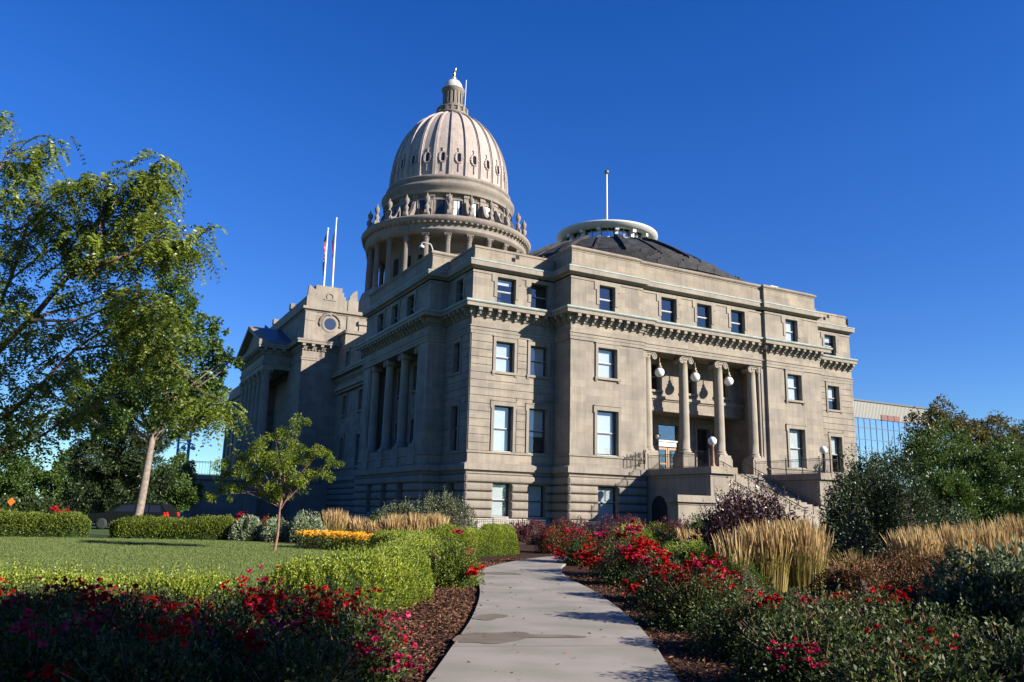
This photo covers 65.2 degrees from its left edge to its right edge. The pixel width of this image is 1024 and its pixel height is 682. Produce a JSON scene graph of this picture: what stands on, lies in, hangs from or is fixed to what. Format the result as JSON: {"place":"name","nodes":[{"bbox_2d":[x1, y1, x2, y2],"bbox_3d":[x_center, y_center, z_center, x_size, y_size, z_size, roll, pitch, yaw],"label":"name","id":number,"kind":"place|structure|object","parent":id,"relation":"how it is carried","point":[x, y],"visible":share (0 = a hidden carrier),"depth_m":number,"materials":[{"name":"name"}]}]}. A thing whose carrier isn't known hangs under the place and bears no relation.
{"place":"outdoors","nodes":[
{"label":"outdoors","id":0,"kind":"place"},
{"bbox_2d":[0,110,256,494],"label":"honey locust","id":1,"kind":"object","parent":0,"point":[143,188],"visible":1,"depth_m":9.15,"materials":[{"name":"green plant"}]},
{"bbox_2d":[108,513,236,539],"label":"clipped hedge","id":2,"kind":"object","parent":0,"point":[208,527],"visible":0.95,"depth_m":37.41,"materials":[{"name":"green plant"}]},
{"bbox_2d":[0,536,365,597],"bbox_3d":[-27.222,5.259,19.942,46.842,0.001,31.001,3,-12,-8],"label":"lawn","id":3,"kind":"structure","parent":0,"point":[133,564],"depth_m":25.63,"materials":[{"name":"green plant"}]},
{"bbox_2d":[0,507,91,537],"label":"clipped hedge","id":4,"kind":"object","parent":3,"relation":"on","point":[71,524],"visible":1,"depth_m":35.85,"materials":[{"name":"green plant"}]},
{"bbox_2d":[0,557,244,610],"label":"boxwood hedge","id":5,"kind":"object","parent":3,"relation":"on","point":[184,585],"visible":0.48,"depth_m":11.59,"materials":[{"name":"green plant"}]},
{"bbox_2d":[203,413,344,550],"bbox_3d":[-9.064,5.243,30.259,5.204,5.245,2.039,-1,-12,9],"label":"young tree","id":6,"kind":"object","parent":3,"relation":"on","point":[276,495],"visible":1,"depth_m":30.23,"materials":[{"name":"green plant"}]},
{"bbox_2d":[293,530,340,548],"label":"yellow flowers","id":7,"kind":"object","parent":3,"relation":"on","point":[314,534],"visible":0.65,"depth_m":32.27,"materials":[{"name":"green plant"}]},
{"bbox_2d":[317,531,366,550],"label":"yellow flowers","id":8,"kind":"object","parent":3,"relation":"on","point":[335,535],"visible":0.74,"depth_m":31.31,"materials":[{"name":"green plant"}]},
{"bbox_2d":[320,508,353,540],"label":"ornamental grass","id":9,"kind":"object","parent":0,"point":[332,521],"depth_m":39.67,"materials":[{"name":"beige plant"}]},
{"bbox_2d":[377,511,406,532],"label":"ornamental grass","id":10,"kind":"object","parent":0,"point":[397,521],"depth_m":35.74,"materials":[{"name":"beige plant"}]},
{"bbox_2d":[402,512,429,532],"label":"ornamental grass","id":11,"kind":"object","parent":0,"point":[417,522],"depth_m":35.94,"materials":[{"name":"beige plant"}]},
{"bbox_2d":[0,502,833,549],"bbox_3d":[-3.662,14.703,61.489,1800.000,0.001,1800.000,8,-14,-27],"label":"ground","id":12,"kind":"structure","parent":0,"point":[95,532],"depth_m":44.72,"materials":[{"name":"green plant"}]},
{"bbox_2d":[0,442,45,505],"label":"street tree","id":13,"kind":"object","parent":12,"relation":"on","point":[22,487],"visible":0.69,"depth_m":68.10,"materials":[{"name":"green plant"}]},
{"bbox_2d":[29,448,90,506],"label":"street tree","id":14,"kind":"object","parent":12,"relation":"on","point":[55,483],"visible":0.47,"depth_m":68.72,"materials":[{"name":"green plant"}]},
{"bbox_2d":[0,494,169,520],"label":"hedge","id":15,"kind":"object","parent":12,"relation":"on","point":[28,501],"visible":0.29,"depth_m":62.69,"materials":[{"name":"green plant"}]},
{"bbox_2d":[56,408,177,524],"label":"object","id":16,"kind":"object","parent":12,"relation":"on","point":[126,486],"visible":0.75,"depth_m":54.55,"materials":[{"name":"green plant"}]},
{"bbox_2d":[87,503,178,528],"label":"parked car","id":17,"kind":"object","parent":12,"relation":"on","point":[101,520],"visible":0.61,"depth_m":48.91,"materials":[{"name":"paint"}]},
{"bbox_2d":[52,267,244,516],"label":"shade tree","id":18,"kind":"object","parent":12,"relation":"on","point":[214,346],"visible":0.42,"depth_m":40.53,"materials":[{"name":"green plant"}]},
{"bbox_2d":[150,451,205,513],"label":"street tree","id":19,"kind":"object","parent":12,"relation":"on","point":[182,488],"visible":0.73,"depth_m":72.42,"materials":[{"name":"green plant"}]},
{"bbox_2d":[125,459,258,517],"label":"building","id":20,"kind":"structure","parent":12,"relation":"on","point":[244,501],"depth_m":96.72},
{"bbox_2d":[220,77,857,534],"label":"capitol building","id":21,"kind":"structure","parent":12,"relation":"on","point":[482,361],"depth_m":74.76,"materials":[{"name":"beige stone"}]},
{"bbox_2d":[448,399,460,451],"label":"window","id":22,"kind":"structure","parent":21,"relation":"in","point":[456,402],"depth_m":65.83,"materials":[{"name":"beige glass"}]},
{"bbox_2d":[491,483,508,516],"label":"window","id":23,"kind":"structure","parent":21,"relation":"in","point":[500,491],"depth_m":63.89,"materials":[{"name":"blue glass"}]},
{"bbox_2d":[490,399,516,451],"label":"window","id":24,"kind":"structure","parent":21,"relation":"in","point":[500,429],"depth_m":64.99,"materials":[{"name":"beige glass"}]},
{"bbox_2d":[492,335,517,377],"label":"window","id":25,"kind":"structure","parent":21,"relation":"in","point":[502,352],"depth_m":66.18,"materials":[{"name":"beige glass"}]},
{"bbox_2d":[492,272,521,303],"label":"window","id":26,"kind":"structure","parent":21,"relation":"in","point":[503,288],"depth_m":67.63,"materials":[{"name":"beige glass"}]},
{"bbox_2d":[527,485,542,517],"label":"window","id":27,"kind":"structure","parent":21,"relation":"in","point":[535,492],"depth_m":65.39,"materials":[{"name":"blue glass"}]},
{"bbox_2d":[525,403,550,454],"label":"window","id":28,"kind":"structure","parent":21,"relation":"in","point":[535,419],"depth_m":66.65,"materials":[{"name":"beige glass"}]},
{"bbox_2d":[526,340,551,380],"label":"window","id":29,"kind":"structure","parent":21,"relation":"in","point":[536,356],"depth_m":67.65,"materials":[{"name":"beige glass"}]},
{"bbox_2d":[526,278,553,309],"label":"window","id":30,"kind":"structure","parent":21,"relation":"in","point":[537,294],"depth_m":69.22,"materials":[{"name":"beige glass"}]},
{"bbox_2d":[597,487,616,519],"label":"window","id":31,"kind":"structure","parent":21,"relation":"in","point":[606,495],"depth_m":65.55,"materials":[{"name":"blue glass"}]},
{"bbox_2d":[594,280,619,310],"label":"window","id":32,"kind":"structure","parent":21,"relation":"in","point":[604,295],"depth_m":69.27,"materials":[{"name":"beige glass"}]},
{"bbox_2d":[593,404,621,455],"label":"window","id":33,"kind":"structure","parent":21,"relation":"in","point":[604,422],"depth_m":66.66,"materials":[{"name":"beige glass"}]},
{"bbox_2d":[594,342,620,382],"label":"window","id":34,"kind":"structure","parent":21,"relation":"in","point":[604,358],"depth_m":67.80,"materials":[{"name":"beige glass"}]},
{"bbox_2d":[656,293,680,322],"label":"window","id":35,"kind":"structure","parent":21,"relation":"in","point":[666,306],"depth_m":72.81,"materials":[{"name":"beige glass"}]},
{"bbox_2d":[659,426,677,468],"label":"door","id":36,"kind":"structure","parent":21,"relation":"in","point":[665,443],"depth_m":77.09,"materials":[{"name":"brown wood"}]},
{"bbox_2d":[694,424,711,466],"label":"window","id":37,"kind":"structure","parent":21,"relation":"in","point":[700,434],"depth_m":78.86,"materials":[{"name":"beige glass"}]},
{"bbox_2d":[692,299,715,327],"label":"window","id":38,"kind":"structure","parent":21,"relation":"in","point":[701,313],"depth_m":74.70,"materials":[{"name":"beige glass"}]},
{"bbox_2d":[726,306,748,333],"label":"window","id":39,"kind":"structure","parent":21,"relation":"in","point":[734,318],"depth_m":76.60,"materials":[{"name":"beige glass"}]},
{"bbox_2d":[784,369,805,404],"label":"window","id":40,"kind":"structure","parent":21,"relation":"in","point":[791,381],"depth_m":77.90,"materials":[{"name":"beige glass"}]},
{"bbox_2d":[786,423,808,468],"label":"window","id":41,"kind":"structure","parent":21,"relation":"in","point":[794,437],"depth_m":76.77,"materials":[{"name":"beige glass"}]},
{"bbox_2d":[825,381,842,413],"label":"window","id":42,"kind":"structure","parent":21,"relation":"in","point":[831,404],"depth_m":84.11,"materials":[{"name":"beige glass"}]},
{"bbox_2d":[828,432,845,472],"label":"window","id":43,"kind":"structure","parent":21,"relation":"in","point":[833,451],"depth_m":83.03,"materials":[{"name":"beige glass"}]},
{"bbox_2d":[646,466,843,540],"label":"entrance stairs","id":44,"kind":"structure","parent":12,"relation":"on","point":[674,493],"depth_m":64.49,"materials":[{"name":"stone"}]},
{"bbox_2d":[755,456,837,474],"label":"iron railing","id":45,"kind":"object","parent":44,"relation":"on","point":[776,462],"visible":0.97,"depth_m":68.20,"materials":[{"name":"black metal"}]},
{"bbox_2d":[898,393,988,498],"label":"autumn tree","id":46,"kind":"object","parent":12,"relation":"on","point":[959,420],"visible":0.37,"depth_m":74.87,"materials":[{"name":"green plant"}]},
{"bbox_2d":[882,415,1014,530],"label":"bushy tree","id":47,"kind":"object","parent":12,"relation":"on","point":[944,459],"visible":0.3,"depth_m":49.37,"materials":[{"name":"green plant"}]},
{"bbox_2d":[908,465,999,522],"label":"bushy tree","id":48,"kind":"object","parent":12,"relation":"on","point":[961,489],"visible":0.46,"depth_m":44.75,"materials":[{"name":"green plant"}]},
{"bbox_2d":[952,432,1023,531],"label":"bushy tree","id":49,"kind":"object","parent":12,"relation":"on","point":[1004,502],"visible":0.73,"depth_m":47.12,"materials":[{"name":"green plant"}]},
{"bbox_2d":[954,409,1023,526],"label":"autumn tree","id":50,"kind":"object","parent":12,"relation":"on","point":[988,430],"visible":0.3,"depth_m":77.41,"materials":[{"name":"green plant"}]},
{"bbox_2d":[0,0,1023,523],"label":"sky","id":51,"kind":"structure","parent":0,"point":[865,158],"materials":[{"name":"blue"}]},
{"bbox_2d":[427,556,679,681],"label":"footpath","id":52,"kind":"structure","parent":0,"point":[609,652],"depth_m":10.23,"materials":[{"name":"concrete"}]},
{"bbox_2d":[452,631,528,643],"bbox_3d":[-0.252,3.778,10.223,0.894,0.001,1.102,-1,-12,9],"label":"wet patch","id":53,"kind":"object","parent":52,"relation":"on","point":[491,638],"visible":0.98,"depth_m":10.14,"materials":[{"name":"concrete"}]},
{"bbox_2d":[219,540,988,681],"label":"mulch","id":54,"kind":"object","parent":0,"point":[526,551],"depth_m":11.41,"materials":[{"name":"brown wood"}]},
{"bbox_2d":[0,567,62,634],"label":"rose bush","id":55,"kind":"object","parent":54,"relation":"on","point":[31,589],"visible":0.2,"depth_m":10.33,"materials":[{"name":"green plant"}]},
{"bbox_2d":[0,582,121,664],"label":"rose bush","id":56,"kind":"object","parent":54,"relation":"on","point":[18,602],"visible":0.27,"depth_m":8.37,"materials":[{"name":"red plant"}]},
{"bbox_2d":[0,598,135,681],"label":"rose bush","id":57,"kind":"object","parent":54,"relation":"on","point":[21,659],"visible":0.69,"depth_m":6.11,"materials":[{"name":"green plant"}]},
{"bbox_2d":[25,573,144,615],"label":"rose bush","id":58,"kind":"object","parent":54,"relation":"on","point":[99,587],"visible":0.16,"depth_m":9.96,"materials":[{"name":"red plant"}]},
{"bbox_2d":[39,583,186,681],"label":"rose bush","id":59,"kind":"object","parent":54,"relation":"on","point":[116,615],"visible":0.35,"depth_m":7.68,"materials":[{"name":"green plant"}]},
{"bbox_2d":[25,613,234,681],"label":"rose bush","id":60,"kind":"object","parent":54,"relation":"on","point":[145,667],"visible":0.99,"depth_m":5.78,"materials":[{"name":"green plant"}]},
{"bbox_2d":[67,573,224,639],"bbox_3d":[-4.234,3.194,9.359,1.850,0.871,1.842,8,-14,-27],"label":"rose bush","id":61,"kind":"object","parent":54,"relation":"on","point":[156,596],"visible":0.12,"depth_m":9.30,"materials":[{"name":"red plant"}]},
{"bbox_2d":[144,591,318,681],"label":"rose bush","id":62,"kind":"object","parent":54,"relation":"on","point":[224,635],"visible":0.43,"depth_m":7.37,"materials":[{"name":"red plant"}]},
{"bbox_2d":[185,565,302,641],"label":"rose bush","id":63,"kind":"object","parent":54,"relation":"on","point":[242,589],"visible":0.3,"depth_m":9.61,"materials":[{"name":"green plant"}]},
{"bbox_2d":[226,514,264,540],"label":"variegated shrub","id":64,"kind":"object","parent":54,"relation":"on","point":[249,528],"visible":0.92,"depth_m":37.74,"materials":[{"name":"green plant"}]},
{"bbox_2d":[259,515,290,541],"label":"variegated shrub","id":65,"kind":"object","parent":54,"relation":"on","point":[268,531],"visible":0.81,"depth_m":37.44,"materials":[{"name":"green plant"}]},
{"bbox_2d":[217,613,376,681],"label":"rose bush","id":66,"kind":"object","parent":54,"relation":"on","point":[320,669],"visible":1,"depth_m":5.96,"materials":[{"name":"green plant"}]},
{"bbox_2d":[282,509,326,542],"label":"variegated shrub","id":67,"kind":"object","parent":54,"relation":"on","point":[302,522],"visible":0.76,"depth_m":37.41,"materials":[{"name":"green plant"}]},
{"bbox_2d":[256,579,424,652],"bbox_3d":[-1.974,3.090,8.801,1.991,0.885,1.762,-7,-15,36],"label":"rose bush","id":68,"kind":"object","parent":54,"relation":"on","point":[312,598],"visible":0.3,"depth_m":8.76,"materials":[{"name":"green plant"}]},
{"bbox_2d":[258,534,436,617],"bbox_3d":[-2.511,4.386,15.509,2.266,1.151,8.260,1,-12,4],"label":"boxwood hedge","id":69,"kind":"object","parent":54,"relation":"on","point":[396,572],"visible":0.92,"depth_m":12.78,"materials":[{"name":"green plant"}]},
{"bbox_2d":[283,582,423,681],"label":"rose bush","id":70,"kind":"object","parent":54,"relation":"on","point":[374,669],"visible":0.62,"depth_m":7.43,"materials":[{"name":"green plant"}]},
{"bbox_2d":[367,527,444,564],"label":"boxwood hedge","id":71,"kind":"object","parent":54,"relation":"on","point":[429,539],"visible":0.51,"depth_m":23.30,"materials":[{"name":"green plant"}]},
{"bbox_2d":[412,486,478,528],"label":"grey green shrub","id":72,"kind":"object","parent":54,"relation":"on","point":[445,505],"visible":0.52,"depth_m":42.47,"materials":[{"name":"green plant"}]},
{"bbox_2d":[429,529,485,588],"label":"rose bush","id":73,"kind":"object","parent":54,"relation":"on","point":[454,570],"visible":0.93,"depth_m":17.40,"materials":[{"name":"green plant"}]},
{"bbox_2d":[423,521,519,556],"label":"boxwood hedge","id":74,"kind":"object","parent":54,"relation":"on","point":[489,539],"visible":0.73,"depth_m":29.49,"materials":[{"name":"green plant"}]},
{"bbox_2d":[503,516,550,544],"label":"barberry","id":75,"kind":"object","parent":54,"relation":"on","point":[528,534],"visible":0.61,"depth_m":41.03,"materials":[{"name":"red plant"}]},
{"bbox_2d":[533,522,575,553],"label":"rose bush","id":76,"kind":"object","parent":54,"relation":"on","point":[549,538],"visible":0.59,"depth_m":32.89,"materials":[{"name":"red plant"}]},
{"bbox_2d":[550,519,603,565],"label":"rose bush","id":77,"kind":"object","parent":54,"relation":"on","point":[576,546],"visible":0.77,"depth_m":25.76,"materials":[{"name":"red plant"}]},
{"bbox_2d":[572,519,660,576],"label":"rose bush","id":78,"kind":"object","parent":54,"relation":"on","point":[593,559],"visible":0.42,"depth_m":21.29,"materials":[{"name":"red plant"}]},
{"bbox_2d":[591,510,652,546],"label":"barberry","id":79,"kind":"object","parent":54,"relation":"on","point":[607,526],"visible":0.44,"depth_m":40.61,"materials":[{"name":"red plant"}]},
{"bbox_2d":[591,533,665,586],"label":"rose bush","id":80,"kind":"object","parent":54,"relation":"on","point":[630,554],"visible":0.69,"depth_m":18.65,"materials":[{"name":"red plant"}]},
{"bbox_2d":[594,518,679,563],"bbox_3d":[4.516,6.727,26.856,3.482,1.575,3.312,8,-14,-27],"label":"boxwood mound","id":81,"kind":"object","parent":54,"relation":"on","point":[652,534],"visible":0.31,"depth_m":26.64,"materials":[{"name":"green plant"}]},
{"bbox_2d":[615,548,688,604],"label":"rose bush","id":82,"kind":"object","parent":54,"relation":"on","point":[645,572],"visible":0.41,"depth_m":15.26,"materials":[{"name":"red plant"}]},
{"bbox_2d":[657,536,722,573],"bbox_3d":[4.145,5.183,18.656,1.917,1.217,1.921,8,-14,-27],"label":"boxwood mound","id":83,"kind":"object","parent":54,"relation":"on","point":[686,552],"visible":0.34,"depth_m":18.65,"materials":[{"name":"green plant"}]},
{"bbox_2d":[628,551,763,634],"bbox_3d":[2.738,3.775,12.168,1.962,1.181,1.884,1,-12,0],"label":"rose bush","id":84,"kind":"object","parent":54,"relation":"on","point":[676,607],"visible":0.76,"depth_m":11.84,"materials":[{"name":"green plant"}]},
{"bbox_2d":[657,553,758,616],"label":"rose bush","id":85,"kind":"object","parent":54,"relation":"on","point":[724,573],"visible":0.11,"depth_m":13.90,"materials":[{"name":"red plant"}]},
{"bbox_2d":[712,547,771,592],"bbox_3d":[5.223,5.207,18.387,1.742,1.079,1.710,8,-14,-27],"label":"boxwood mound","id":86,"kind":"object","parent":54,"relation":"on","point":[752,574],"visible":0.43,"depth_m":17.89,"materials":[{"name":"green plant"}]},
{"bbox_2d":[680,468,807,556],"bbox_3d":[7.617,5.759,25.869,4.125,3.313,3.833,0,-12,6],"label":"purple shrub","id":87,"kind":"object","parent":54,"relation":"on","point":[719,520],"visible":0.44,"depth_m":25.53,"materials":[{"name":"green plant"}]},
{"bbox_2d":[681,578,834,663],"bbox_3d":[3.121,3.388,9.714,1.918,0.941,1.950,-7,-15,34],"label":"rose bush","id":88,"kind":"object","parent":54,"relation":"on","point":[738,612],"visible":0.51,"depth_m":9.60,"materials":[{"name":"green plant"}]},
{"bbox_2d":[721,587,916,681],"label":"rose bush","id":89,"kind":"object","parent":54,"relation":"on","point":[810,651],"visible":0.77,"depth_m":7.39,"materials":[{"name":"green plant"}]},
{"bbox_2d":[774,580,915,634],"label":"rose bush","id":90,"kind":"object","parent":54,"relation":"on","point":[835,603],"visible":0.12,"depth_m":10.39,"materials":[{"name":"green plant"}]},
{"bbox_2d":[802,548,901,606],"bbox_3d":[6.289,4.324,14.367,1.690,1.172,1.711,8,-14,-27],"label":"spirea","id":91,"kind":"object","parent":54,"relation":"on","point":[854,577],"visible":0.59,"depth_m":14.30,"materials":[{"name":"brown plant"}]},
{"bbox_2d":[812,578,916,622],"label":"rose bush","id":92,"kind":"object","parent":54,"relation":"on","point":[840,592],"visible":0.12,"depth_m":11.49,"materials":[{"name":"green plant"}]},
{"bbox_2d":[813,437,966,567],"bbox_3d":[13.592,6.041,30.497,5.282,5.023,5.581,8,-14,-27],"label":"dark shrub","id":93,"kind":"object","parent":54,"relation":"on","point":[871,509],"visible":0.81,"depth_m":29.40,"materials":[{"name":"green plant"}]},
{"bbox_2d":[799,620,1004,681],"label":"rose bush","id":94,"kind":"object","parent":54,"relation":"on","point":[889,670],"visible":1,"depth_m":5.68,"materials":[{"name":"green plant"}]},
{"bbox_2d":[808,585,995,679],"bbox_3d":[4.038,3.093,8.343,1.906,1.027,2.063,-4,-13,22],"label":"rose bush","id":95,"kind":"object","parent":54,"relation":"on","point":[887,610],"visible":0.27,"depth_m":8.30,"materials":[{"name":"green plant"}]},
{"bbox_2d":[873,541,934,598],"bbox_3d":[7.348,4.479,15.258,1.898,1.279,1.753,8,-14,-27],"label":"spirea","id":96,"kind":"object","parent":54,"relation":"on","point":[888,570],"visible":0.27,"depth_m":15.12,"materials":[{"name":"brown plant"}]},
{"bbox_2d":[880,560,958,621],"bbox_3d":[6.847,4.065,12.843,1.579,1.046,1.642,8,-14,-27],"label":"spirea","id":97,"kind":"object","parent":54,"relation":"on","point":[915,594],"visible":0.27,"depth_m":12.97,"materials":[{"name":"brown plant"}]},
{"bbox_2d":[887,543,955,577],"bbox_3d":[8.391,4.774,16.387,1.817,1.248,1.751,3,-12,-6],"label":"spirea","id":98,"kind":"object","parent":54,"relation":"on","point":[928,558],"visible":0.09,"depth_m":16.38,"materials":[{"name":"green plant"}]},
{"bbox_2d":[920,498,991,540],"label":"dark shrub","id":99,"kind":"object","parent":54,"relation":"on","point":[962,515],"visible":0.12,"depth_m":30.84,"materials":[{"name":"green plant"}]},
{"bbox_2d":[915,534,1023,658],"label":"variegated shrub","id":100,"kind":"object","parent":54,"relation":"on","point":[994,586],"visible":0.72,"depth_m":9.98,"materials":[{"name":"green plant"}]},
{"bbox_2d":[919,608,1023,681],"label":"rose bush","id":101,"kind":"object","parent":54,"relation":"on","point":[1011,667],"visible":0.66,"depth_m":6.50,"materials":[{"name":"green plant"}]},
{"bbox_2d":[712,526,754,579],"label":"ornamental grass","id":102,"kind":"object","parent":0,"point":[741,548],"depth_m":18.05,"materials":[{"name":"beige plant"}]},
{"bbox_2d":[729,518,794,591],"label":"ornamental grass","id":103,"kind":"object","parent":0,"point":[762,543],"depth_m":18.26,"materials":[{"name":"beige plant"}]},
{"bbox_2d":[765,515,837,592],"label":"ornamental grass","id":104,"kind":"object","parent":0,"point":[809,543],"depth_m":18.42,"materials":[{"name":"beige plant"}]},
{"bbox_2d":[853,398,928,490],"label":"office building","id":105,"kind":"structure","parent":0,"point":[879,426],"depth_m":116.38,"materials":[{"name":"glass"}]},
{"bbox_2d":[880,524,945,563],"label":"ornamental grass","id":106,"kind":"object","parent":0,"point":[910,542],"depth_m":19.85,"materials":[{"name":"beige plant"}]},
{"bbox_2d":[912,521,979,573],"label":"ornamental grass","id":107,"kind":"object","parent":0,"point":[950,536],"depth_m":20.10,"materials":[{"name":"beige plant"}]},
{"bbox_2d":[951,517,1023,573],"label":"ornamental grass","id":108,"kind":"object","parent":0,"point":[986,533],"depth_m":20.38,"materials":[{"name":"beige plant"}]},
{"bbox_2d":[988,512,1023,543],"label":"ornamental grass","id":109,"kind":"object","parent":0,"point":[1013,525],"depth_m":21.02,"materials":[{"name":"beige plant"}]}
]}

